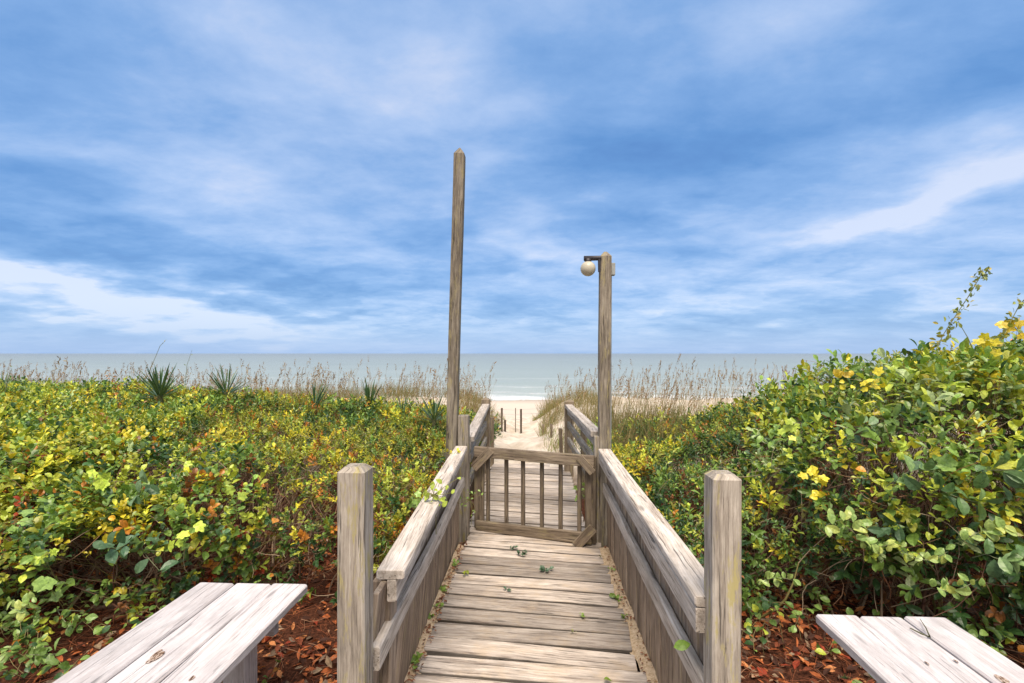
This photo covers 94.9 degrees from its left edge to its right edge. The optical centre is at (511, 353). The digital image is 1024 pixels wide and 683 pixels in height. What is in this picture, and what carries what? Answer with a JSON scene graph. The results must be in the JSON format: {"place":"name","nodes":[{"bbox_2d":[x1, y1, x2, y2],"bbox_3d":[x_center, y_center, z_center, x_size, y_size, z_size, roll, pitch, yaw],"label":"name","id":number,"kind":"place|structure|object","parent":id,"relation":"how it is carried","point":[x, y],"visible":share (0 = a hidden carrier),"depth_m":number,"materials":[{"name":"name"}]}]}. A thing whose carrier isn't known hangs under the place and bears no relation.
{"place":"outdoors","nodes":[
{"label":"outdoors","id":0,"kind":"place"},
{"bbox_2d":[0,354,907,400],"bbox_3d":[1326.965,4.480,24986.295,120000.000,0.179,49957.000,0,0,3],"label":"ocean","id":1,"kind":"structure","parent":0,"point":[522,376],"depth_m":141.31,"materials":[{"name":"liquid"}]},
{"bbox_2d":[0,395,1023,682],"bbox_3d":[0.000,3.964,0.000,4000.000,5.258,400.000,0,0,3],"label":"ground","id":2,"kind":"structure","parent":0,"point":[526,439],"depth_m":2.94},
{"bbox_2d":[3,375,90,412],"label":"shrub","id":3,"kind":"object","parent":2,"relation":"on","point":[26,379],"visible":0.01,"depth_m":7.65,"materials":[{"name":"green plant"}]},
{"bbox_2d":[0,377,161,488],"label":"shrub","id":4,"kind":"object","parent":2,"relation":"on","point":[14,395],"visible":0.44,"depth_m":5.78,"materials":[{"name":"green plant"}]},
{"bbox_2d":[0,409,174,628],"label":"shrub","id":5,"kind":"object","parent":2,"relation":"on","point":[24,449],"visible":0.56,"depth_m":3.27,"materials":[{"name":"green plant"}]},
{"bbox_2d":[0,509,34,540],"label":"vine sprig","id":6,"kind":"object","parent":5,"relation":"attached to","point":[22,522],"visible":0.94,"depth_m":2.50,"materials":[{"name":"green plant"}]},
{"bbox_2d":[0,569,282,682],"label":"creeping vine","id":7,"kind":"object","parent":2,"relation":"on","point":[23,627],"visible":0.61,"depth_m":2.52,"materials":[{"name":"green plant"}]},
{"bbox_2d":[25,637,67,667],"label":"leaf spray","id":8,"kind":"object","parent":7,"relation":"on","point":[42,653],"visible":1,"depth_m":1.98,"materials":[{"name":"plant"}]},
{"bbox_2d":[0,418,288,641],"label":"shrub","id":9,"kind":"object","parent":2,"relation":"on","point":[80,508],"visible":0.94,"depth_m":2.92,"materials":[{"name":"green plant"}]},
{"bbox_2d":[6,591,38,620],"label":"leaf spray","id":10,"kind":"object","parent":9,"relation":"attached to","point":[19,609],"visible":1,"depth_m":2.09,"materials":[{"name":"plant"}]},
{"bbox_2d":[30,548,61,578],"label":"vine sprig","id":11,"kind":"object","parent":9,"relation":"attached to","point":[36,559],"visible":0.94,"depth_m":2.44,"materials":[{"name":"green plant"}]},
{"bbox_2d":[32,576,63,609],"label":"vine sprig","id":12,"kind":"object","parent":9,"relation":"attached to","point":[41,583],"visible":0.94,"depth_m":2.37,"materials":[{"name":"green plant"}]},
{"bbox_2d":[51,606,97,636],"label":"leaf spray","id":13,"kind":"object","parent":9,"relation":"attached to","point":[70,629],"visible":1,"depth_m":2.14,"materials":[{"name":"plant"}]},
{"bbox_2d":[87,469,111,501],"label":"vine sprig","id":14,"kind":"object","parent":9,"relation":"attached to","point":[101,482],"visible":0.96,"depth_m":2.77,"materials":[{"name":"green plant"}]},
{"bbox_2d":[92,529,139,563],"bbox_3d":[-2.098,1.007,2.491,0.256,0.199,0.174,0,0,44],"label":"leaf spray","id":15,"kind":"object","parent":9,"relation":"attached to","point":[123,540],"visible":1,"depth_m":2.48,"materials":[{"name":"plant"}]},
{"bbox_2d":[128,469,159,506],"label":"leaf spray","id":16,"kind":"object","parent":9,"relation":"attached to","point":[152,489],"visible":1,"depth_m":2.69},
{"bbox_2d":[128,537,178,572],"bbox_3d":[-1.898,1.067,2.505,0.201,0.176,0.179,0,0,21],"label":"leaf spray","id":17,"kind":"object","parent":9,"relation":"attached to","point":[140,566],"visible":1,"depth_m":2.49,"materials":[{"name":"plant"}]},
{"bbox_2d":[176,459,192,493],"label":"vine sprig","id":18,"kind":"object","parent":9,"relation":"attached to","point":[187,463],"visible":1,"depth_m":2.76,"materials":[{"name":"yellow plant"}]},
{"bbox_2d":[168,520,205,569],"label":"vine sprig","id":19,"kind":"object","parent":9,"relation":"attached to","point":[200,525],"visible":1,"depth_m":2.60,"materials":[{"name":"yellow plant"}]},
{"bbox_2d":[226,484,247,519],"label":"vine sprig","id":20,"kind":"object","parent":9,"relation":"attached to","point":[230,490],"visible":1,"depth_m":2.69,"materials":[{"name":"green plant"}]},
{"bbox_2d":[14,376,289,438],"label":"shrub","id":21,"kind":"object","parent":2,"relation":"on","point":[120,386],"visible":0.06,"depth_m":7.16,"materials":[{"name":"green plant"}]},
{"bbox_2d":[0,388,304,488],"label":"shrub","id":22,"kind":"object","parent":2,"relation":"on","point":[167,420],"visible":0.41,"depth_m":4.88,"materials":[{"name":"green plant"}]},
{"bbox_2d":[106,375,122,408],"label":"tall shoot","id":23,"kind":"object","parent":22,"relation":"attached to","point":[116,393],"visible":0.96,"depth_m":5.00,"materials":[{"name":"brown plant"}]},
{"bbox_2d":[125,363,189,467],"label":"yucca","id":24,"kind":"object","parent":2,"relation":"on","point":[156,384],"visible":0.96,"depth_m":5.96,"materials":[{"name":"green plant"}]},
{"bbox_2d":[52,582,306,682],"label":"bench","id":25,"kind":"object","parent":2,"relation":"on","point":[204,632],"visible":1,"depth_m":1.75,"materials":[{"name":"grey wood"}]},
{"bbox_2d":[191,364,251,417],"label":"yucca","id":26,"kind":"object","parent":2,"relation":"on","point":[219,385],"visible":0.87,"depth_m":6.20,"materials":[{"name":"green plant"}]},
{"bbox_2d":[143,385,344,442],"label":"shrub","id":27,"kind":"object","parent":2,"relation":"on","point":[257,397],"visible":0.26,"depth_m":6.43,"materials":[{"name":"green plant"}]},
{"bbox_2d":[0,355,496,412],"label":"sea oats","id":28,"kind":"object","parent":2,"relation":"on","point":[238,379],"visible":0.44,"depth_m":16.25,"materials":[{"name":"beige plant"}]},
{"bbox_2d":[153,397,368,513],"bbox_3d":[-2.562,1.031,5.032,1.893,1.016,2.320,0,0,3],"label":"shrub","id":29,"kind":"object","parent":2,"relation":"on","point":[237,428],"visible":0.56,"depth_m":4.80,"materials":[{"name":"green plant"}]},
{"bbox_2d":[38,380,496,425],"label":"dune grass","id":30,"kind":"structure","parent":2,"relation":"on","point":[392,396],"depth_m":16.69,"materials":[{"name":"beige plant"}]},
{"bbox_2d":[203,428,347,604],"bbox_3d":[-1.704,1.134,3.475,1.143,0.957,1.775,0,0,-23],"label":"shrub","id":31,"kind":"object","parent":2,"relation":"on","point":[293,550],"visible":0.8,"depth_m":3.35,"materials":[{"name":"green plant"}]},
{"bbox_2d":[290,383,340,459],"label":"yucca","id":32,"kind":"object","parent":2,"relation":"on","point":[318,398],"visible":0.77,"depth_m":6.32,"materials":[{"name":"green plant"}]},
{"bbox_2d":[337,463,372,682],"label":"newel post","id":33,"kind":"object","parent":2,"relation":"on","point":[354,572],"visible":1,"depth_m":1.40,"materials":[{"name":"grey wood"}]},
{"bbox_2d":[344,378,394,454],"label":"yucca","id":34,"kind":"object","parent":2,"relation":"on","point":[366,388],"visible":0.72,"depth_m":6.26,"materials":[{"name":"green plant"}]},
{"bbox_2d":[241,393,501,453],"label":"shrub","id":35,"kind":"object","parent":2,"relation":"on","point":[388,413],"visible":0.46,"depth_m":6.04,"materials":[{"name":"green plant"}]},
{"bbox_2d":[320,431,438,597],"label":"shrub","id":36,"kind":"object","parent":2,"relation":"on","point":[389,523],"visible":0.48,"depth_m":3.12,"materials":[{"name":"green plant"}]},
{"bbox_2d":[276,406,485,509],"bbox_3d":[-1.002,1.137,5.078,1.605,0.915,2.881,0,0,20],"label":"shrub","id":37,"kind":"object","parent":2,"relation":"on","point":[416,439],"visible":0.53,"depth_m":4.57,"materials":[{"name":"green plant"}]},
{"bbox_2d":[388,395,422,411],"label":"yucca","id":38,"kind":"object","parent":2,"relation":"on","point":[408,406],"visible":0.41,"depth_m":6.63,"materials":[{"name":"green plant"}]},
{"bbox_2d":[410,395,459,470],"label":"yucca","id":39,"kind":"object","parent":2,"relation":"on","point":[434,409],"visible":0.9,"depth_m":5.58,"materials":[{"name":"green plant"}]},
{"bbox_2d":[445,148,465,461],"bbox_3d":[-0.484,0.043,3.920,0.185,3.515,0.095,0,0,3],"label":"tall pole","id":40,"kind":"object","parent":2,"relation":"on","point":[456,267],"visible":0.66,"depth_m":3.88,"materials":[{"name":"brown wood"}]},
{"bbox_2d":[458,414,469,541],"bbox_3d":[-0.404,1.107,3.927,0.093,1.185,0.094,0,0,3],"label":"gate post","id":41,"kind":"object","parent":2,"relation":"on","point":[464,440],"visible":0.59,"depth_m":3.88,"materials":[{"name":"brown wood"}]},
{"bbox_2d":[471,446,596,546],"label":"gate","id":42,"kind":"structure","parent":41,"relation":"attached to","point":[587,463],"depth_m":3.82,"materials":[{"name":"brown wood"}]},
{"bbox_2d":[459,386,495,414],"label":"dune grass clump","id":43,"kind":"object","parent":2,"relation":"on","point":[470,402],"visible":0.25,"depth_m":15.14,"materials":[{"name":"beige plant"}]},
{"bbox_2d":[490,417,493,466],"bbox_3d":[-0.286,1.460,6.774,0.054,1.080,0.054,0,0,3],"label":"stair post","id":44,"kind":"object","parent":2,"relation":"on","point":[491,435],"visible":0.5,"depth_m":6.75,"materials":[{"name":"brown wood"}]},
{"bbox_2d":[0,513,1023,682],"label":"leaf litter","id":45,"kind":"object","parent":2,"relation":"on","point":[774,659],"visible":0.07,"depth_m":2.60,"materials":[{"name":"plant"}]},
{"bbox_2d":[741,588,840,654],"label":"creeping vine","id":46,"kind":"object","parent":45,"relation":"on","point":[766,606],"visible":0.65,"depth_m":2.60,"materials":[{"name":"green plant"}]},
{"bbox_2d":[411,463,647,682],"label":"boardwalk","id":47,"kind":"structure","parent":2,"relation":"on","point":[489,628],"depth_m":2.76,"materials":[{"name":"grey wood"}]},
{"bbox_2d":[373,446,466,682],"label":"railing","id":48,"kind":"object","parent":47,"relation":"attached to","point":[408,579],"visible":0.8,"depth_m":2.07,"materials":[{"name":"grey wood"}]},
{"bbox_2d":[413,491,421,506],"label":"vine sprig","id":49,"kind":"object","parent":48,"relation":"attached to","point":[417,500],"visible":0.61,"depth_m":2.51,"materials":[{"name":"green plant"}]},
{"bbox_2d":[403,477,460,506],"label":"vine sprig","id":50,"kind":"object","parent":48,"relation":"attached to","point":[426,494],"visible":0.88,"depth_m":2.35,"materials":[{"name":"green plant"}]},
{"bbox_2d":[457,489,482,521],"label":"vine sprig","id":51,"kind":"object","parent":48,"relation":"attached to","point":[469,500],"visible":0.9,"depth_m":3.69,"materials":[{"name":"green plant"}]},
{"bbox_2d":[404,544,463,682],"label":"sand drift","id":52,"kind":"object","parent":47,"relation":"on","point":[431,622],"visible":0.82,"depth_m":2.67,"materials":[{"name":"sand"}]},
{"bbox_2d":[411,651,423,668],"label":"weed","id":53,"kind":"object","parent":52,"relation":"on","point":[415,658],"visible":0.85,"depth_m":2.27,"materials":[{"name":"green plant"}]},
{"bbox_2d":[470,398,489,493],"bbox_3d":[-0.368,1.238,5.083,0.133,1.325,2.117,0,0,1],"label":"railing","id":54,"kind":"object","parent":47,"relation":"attached to","point":[480,427],"visible":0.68,"depth_m":5.12,"materials":[{"name":"grey wood"}]},
{"bbox_2d":[404,540,657,682],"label":"fallen debris","id":55,"kind":"object","parent":47,"relation":"on","point":[439,619],"visible":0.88,"depth_m":2.69,"materials":[{"name":"brown plant"}]},
{"bbox_2d":[564,400,597,498],"bbox_3d":[0.721,1.248,4.956,0.132,1.305,2.256,0,0,1],"label":"railing","id":56,"kind":"object","parent":47,"relation":"attached to","point":[584,424],"visible":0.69,"depth_m":5.08,"materials":[{"name":"grey wood"}]},
{"bbox_2d":[598,547,657,682],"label":"sand drift","id":57,"kind":"object","parent":47,"relation":"on","point":[635,639],"visible":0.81,"depth_m":2.57,"materials":[{"name":"sand"}]},
{"bbox_2d":[558,428,562,452],"bbox_3d":[0.687,1.520,6.524,0.080,0.961,0.052,0,0,3],"label":"stair post","id":58,"kind":"object","parent":2,"relation":"on","point":[560,441],"visible":0.39,"depth_m":6.50,"materials":[{"name":"brown wood"}]},
{"bbox_2d":[534,382,621,428],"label":"dune grass clump","id":59,"kind":"object","parent":2,"relation":"on","point":[572,398],"visible":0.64,"depth_m":14.65,"materials":[{"name":"beige plant"}]},
{"bbox_2d":[593,435,598,541],"bbox_3d":[0.693,1.180,3.769,0.079,1.040,0.089,0,0,3],"label":"gate post","id":60,"kind":"object","parent":2,"relation":"on","point":[595,444],"visible":0.32,"depth_m":3.73,"materials":[{"name":"brown wood"}]},
{"bbox_2d":[580,252,614,547],"bbox_3d":[0.684,0.494,3.744,0.291,2.612,0.120,0,0,-16],"label":"lamp post","id":61,"kind":"object","parent":2,"relation":"on","point":[606,268],"visible":0.85,"depth_m":3.72,"materials":[{"name":"brown wood"}]},
{"bbox_2d":[598,449,704,682],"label":"railing","id":62,"kind":"object","parent":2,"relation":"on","point":[659,568],"visible":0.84,"depth_m":2.09,"materials":[{"name":"grey wood"}]},
{"bbox_2d":[674,640,689,650],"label":"leaf","id":63,"kind":"object","parent":62,"relation":"attached to","point":[681,645],"visible":1,"depth_m":1.52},
{"bbox_2d":[579,397,770,483],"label":"shrub","id":64,"kind":"object","parent":2,"relation":"on","point":[697,417],"visible":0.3,"depth_m":6.83,"materials":[{"name":"green plant"}]},
{"bbox_2d":[703,470,741,682],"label":"newel post","id":65,"kind":"object","parent":2,"relation":"on","point":[722,557],"visible":1,"depth_m":1.37,"materials":[{"name":"grey wood"}]},
{"bbox_2d":[611,377,834,542],"bbox_3d":[1.601,0.904,4.830,2.392,1.408,2.246,0,0,-34],"label":"shrub","id":66,"kind":"object","parent":2,"relation":"on","point":[718,447],"visible":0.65,"depth_m":4.40,"materials":[{"name":"green plant"}]},
{"bbox_2d":[640,450,888,619],"bbox_3d":[1.415,1.158,3.106,1.403,1.092,1.328,0,0,3],"label":"shrub","id":67,"kind":"object","parent":2,"relation":"on","point":[677,513],"visible":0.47,"depth_m":2.84,"materials":[{"name":"green plant"}]},
{"bbox_2d":[755,571,800,586],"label":"leaf spray","id":68,"kind":"object","parent":67,"relation":"attached to","point":[777,578],"visible":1,"depth_m":2.55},
{"bbox_2d":[777,418,799,462],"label":"vine sprig","id":69,"kind":"object","parent":67,"relation":"attached to","point":[789,426],"visible":1,"depth_m":2.88,"materials":[{"name":"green plant"}]},
{"bbox_2d":[797,465,829,512],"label":"vine sprig","id":70,"kind":"object","parent":67,"relation":"attached to","point":[812,472],"visible":0.98,"depth_m":2.65,"materials":[{"name":"yellow plant"}]},
{"bbox_2d":[805,490,825,527],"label":"vine sprig","id":71,"kind":"object","parent":67,"relation":"attached to","point":[814,494],"visible":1,"depth_m":2.63,"materials":[{"name":"yellow plant"}]},
{"bbox_2d":[544,353,999,429],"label":"sea oats","id":72,"kind":"object","parent":2,"relation":"on","point":[677,390],"visible":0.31,"depth_m":14.70,"materials":[{"name":"beige plant"}]},
{"bbox_2d":[683,428,939,620],"bbox_3d":[1.886,1.064,3.109,0.994,1.207,1.790,0,0,-6],"label":"shrub","id":73,"kind":"object","parent":2,"relation":"on","point":[764,466],"visible":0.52,"depth_m":2.98,"materials":[{"name":"green plant"}]},
{"bbox_2d":[700,343,976,469],"bbox_3d":[4.175,0.785,6.821,2.932,1.787,5.190,0,0,8],"label":"shrub","id":74,"kind":"object","parent":2,"relation":"on","point":[715,417],"visible":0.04,"depth_m":6.82,"materials":[{"name":"green plant"}]},
{"bbox_2d":[722,342,968,565],"bbox_3d":[2.581,0.740,4.062,1.887,1.667,2.216,0,0,40],"label":"shrub","id":75,"kind":"object","parent":2,"relation":"on","point":[808,388],"visible":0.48,"depth_m":3.94,"materials":[{"name":"green plant"}]},
{"bbox_2d":[762,344,1023,630],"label":"shrub","id":76,"kind":"object","parent":2,"relation":"on","point":[890,567],"visible":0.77,"depth_m":2.59,"materials":[{"name":"green plant"}]},
{"bbox_2d":[827,380,855,418],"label":"vine sprig","id":77,"kind":"object","parent":76,"relation":"attached to","point":[842,387],"visible":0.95,"depth_m":3.01,"materials":[{"name":"yellow plant"}]},
{"bbox_2d":[833,367,853,401],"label":"vine sprig","id":78,"kind":"object","parent":76,"relation":"attached to","point":[837,373],"visible":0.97,"depth_m":3.19,"materials":[{"name":"yellow plant"}]},
{"bbox_2d":[816,505,872,537],"bbox_3d":[1.727,0.892,2.451,0.246,0.189,0.128,0,0,36],"label":"leaf spray","id":79,"kind":"object","parent":76,"relation":"attached to","point":[848,513],"visible":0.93,"depth_m":2.45,"materials":[{"name":"plant"}]},
{"bbox_2d":[844,519,898,553],"bbox_3d":[1.798,0.911,2.359,0.226,0.162,0.117,0,0,39],"label":"leaf spray","id":80,"kind":"object","parent":76,"relation":"attached to","point":[872,541],"visible":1,"depth_m":2.34,"materials":[{"name":"plant"}]},
{"bbox_2d":[860,367,886,412],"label":"vine sprig","id":81,"kind":"object","parent":76,"relation":"attached to","point":[879,371],"visible":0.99,"depth_m":3.00,"materials":[{"name":"yellow plant"}]},
{"bbox_2d":[861,416,897,449],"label":"leaf spray","id":82,"kind":"object","parent":76,"relation":"attached to","point":[873,420],"visible":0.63,"depth_m":2.76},
{"bbox_2d":[891,358,916,398],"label":"vine sprig","id":83,"kind":"object","parent":76,"relation":"attached to","point":[897,364],"visible":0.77,"depth_m":3.10,"materials":[{"name":"green plant"}]},
{"bbox_2d":[896,435,914,483],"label":"vine sprig","id":84,"kind":"object","parent":76,"relation":"attached to","point":[901,446],"visible":0.94,"depth_m":2.54,"materials":[{"name":"green plant"}]},
{"bbox_2d":[886,455,944,490],"bbox_3d":[2.028,0.608,2.365,0.227,0.186,0.103,0,0,38],"label":"leaf spray","id":85,"kind":"object","parent":76,"relation":"attached to","point":[909,482],"visible":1,"depth_m":2.35,"materials":[{"name":"plant"}]},
{"bbox_2d":[893,541,954,565],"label":"leaf spray","id":86,"kind":"object","parent":76,"relation":"attached to","point":[943,556],"visible":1,"depth_m":2.19,"materials":[{"name":"plant"}]},
{"bbox_2d":[909,440,957,488],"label":"vine sprig","id":87,"kind":"object","parent":76,"relation":"attached to","point":[934,451],"visible":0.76,"depth_m":2.50,"materials":[{"name":"yellow plant"}]},
{"bbox_2d":[920,453,969,480],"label":"vine sprig","id":88,"kind":"object","parent":76,"relation":"attached to","point":[947,462],"visible":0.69,"depth_m":2.40,"materials":[{"name":"green plant"}]},
{"bbox_2d":[920,573,985,598],"bbox_3d":[1.875,1.002,2.008,0.120,0.140,0.211,0,0,-45],"label":"leaf spray","id":89,"kind":"object","parent":76,"relation":"attached to","point":[965,590],"visible":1,"depth_m":1.99,"materials":[{"name":"plant"}]},
{"bbox_2d":[943,381,972,408],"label":"vine sprig","id":90,"kind":"object","parent":76,"relation":"attached to","point":[967,392],"visible":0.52,"depth_m":2.87,"materials":[{"name":"green plant"}]},
{"bbox_2d":[928,475,1004,520],"bbox_3d":[2.211,0.701,2.319,0.234,0.216,0.204,0,0,3],"label":"leaf spray","id":91,"kind":"object","parent":76,"relation":"attached to","point":[961,505],"visible":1,"depth_m":2.28,"materials":[{"name":"plant"}]},
{"bbox_2d":[954,516,1017,543],"bbox_3d":[2.236,0.850,2.218,0.214,0.190,0.122,0,0,31],"label":"leaf spray","id":92,"kind":"object","parent":76,"relation":"attached to","point":[991,532],"visible":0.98,"depth_m":2.19,"materials":[{"name":"plant"}]},
{"bbox_2d":[967,450,1023,488],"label":"leaf spray","id":93,"kind":"object","parent":76,"relation":"attached to","point":[1014,478],"visible":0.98,"depth_m":2.23,"materials":[{"name":"plant"}]},
{"bbox_2d":[816,614,1023,682],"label":"bench","id":94,"kind":"object","parent":2,"relation":"on","point":[888,649],"visible":0.99,"depth_m":1.66,"materials":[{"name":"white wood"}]},
{"bbox_2d":[827,338,1023,456],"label":"shrub","id":95,"kind":"object","parent":2,"relation":"on","point":[951,410],"visible":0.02,"depth_m":6.27,"materials":[{"name":"green plant"}]},
{"bbox_2d":[841,607,1023,682],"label":"creeping vine","id":96,"kind":"object","parent":2,"relation":"on","point":[1010,639],"visible":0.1,"depth_m":2.38,"materials":[{"name":"green plant"}]},
{"bbox_2d":[881,337,1023,663],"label":"shrub","id":97,"kind":"object","parent":2,"relation":"on","point":[1011,390],"visible":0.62,"depth_m":2.70,"materials":[{"name":"green plant"}]},
{"bbox_2d":[929,266,992,353],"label":"tall shoot","id":98,"kind":"object","parent":97,"relation":"attached to","point":[971,288],"visible":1,"depth_m":2.90,"materials":[{"name":"green plant"}]},
{"bbox_2d":[971,333,1002,356],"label":"vine sprig","id":99,"kind":"object","parent":97,"relation":"attached to","point":[983,341],"visible":0.94,"depth_m":2.90,"materials":[{"name":"yellow plant"}]},
{"bbox_2d":[972,538,1023,577],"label":"leaf spray","id":100,"kind":"object","parent":97,"relation":"attached to","point":[1007,562],"visible":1,"depth_m":2.10,"materials":[{"name":"plant"}]},
{"bbox_2d":[990,293,1023,350],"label":"tall shoot","id":101,"kind":"object","parent":97,"relation":"attached to","point":[1020,305],"visible":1,"depth_m":2.90,"materials":[{"name":"green plant"}]},
{"bbox_2d":[996,357,1018,398],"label":"vine sprig","id":102,"kind":"object","parent":97,"relation":"attached to","point":[1011,361],"visible":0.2,"depth_m":2.89,"materials":[{"name":"green plant"}]},
{"bbox_2d":[994,317,1023,356],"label":"vine sprig","id":103,"kind":"object","parent":97,"relation":"attached to","point":[1019,324],"visible":0.89,"depth_m":2.90,"materials":[{"name":"yellow plant"}]},
{"bbox_2d":[896,328,1023,558],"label":"shrub","id":104,"kind":"object","parent":2,"relation":"on","point":[1010,344],"visible":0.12,"depth_m":3.48,"materials":[{"name":"green plant"}]},
{"bbox_2d":[444,403,579,464],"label":"path edge grass","id":105,"kind":"structure","parent":0,"point":[539,416],"depth_m":10.79,"materials":[{"name":"beige plant"}]},
{"bbox_2d":[0,0,1023,353],"label":"sky","id":106,"kind":"structure","parent":0,"point":[196,176],"materials":[{"name":"blue"}]},
{"bbox_2d":[546,387,996,485],"bbox_3d":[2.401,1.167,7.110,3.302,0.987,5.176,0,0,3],"label":"dune grass","id":107,"kind":"structure","parent":0,"point":[616,422],"depth_m":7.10,"materials":[{"name":"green plant"}]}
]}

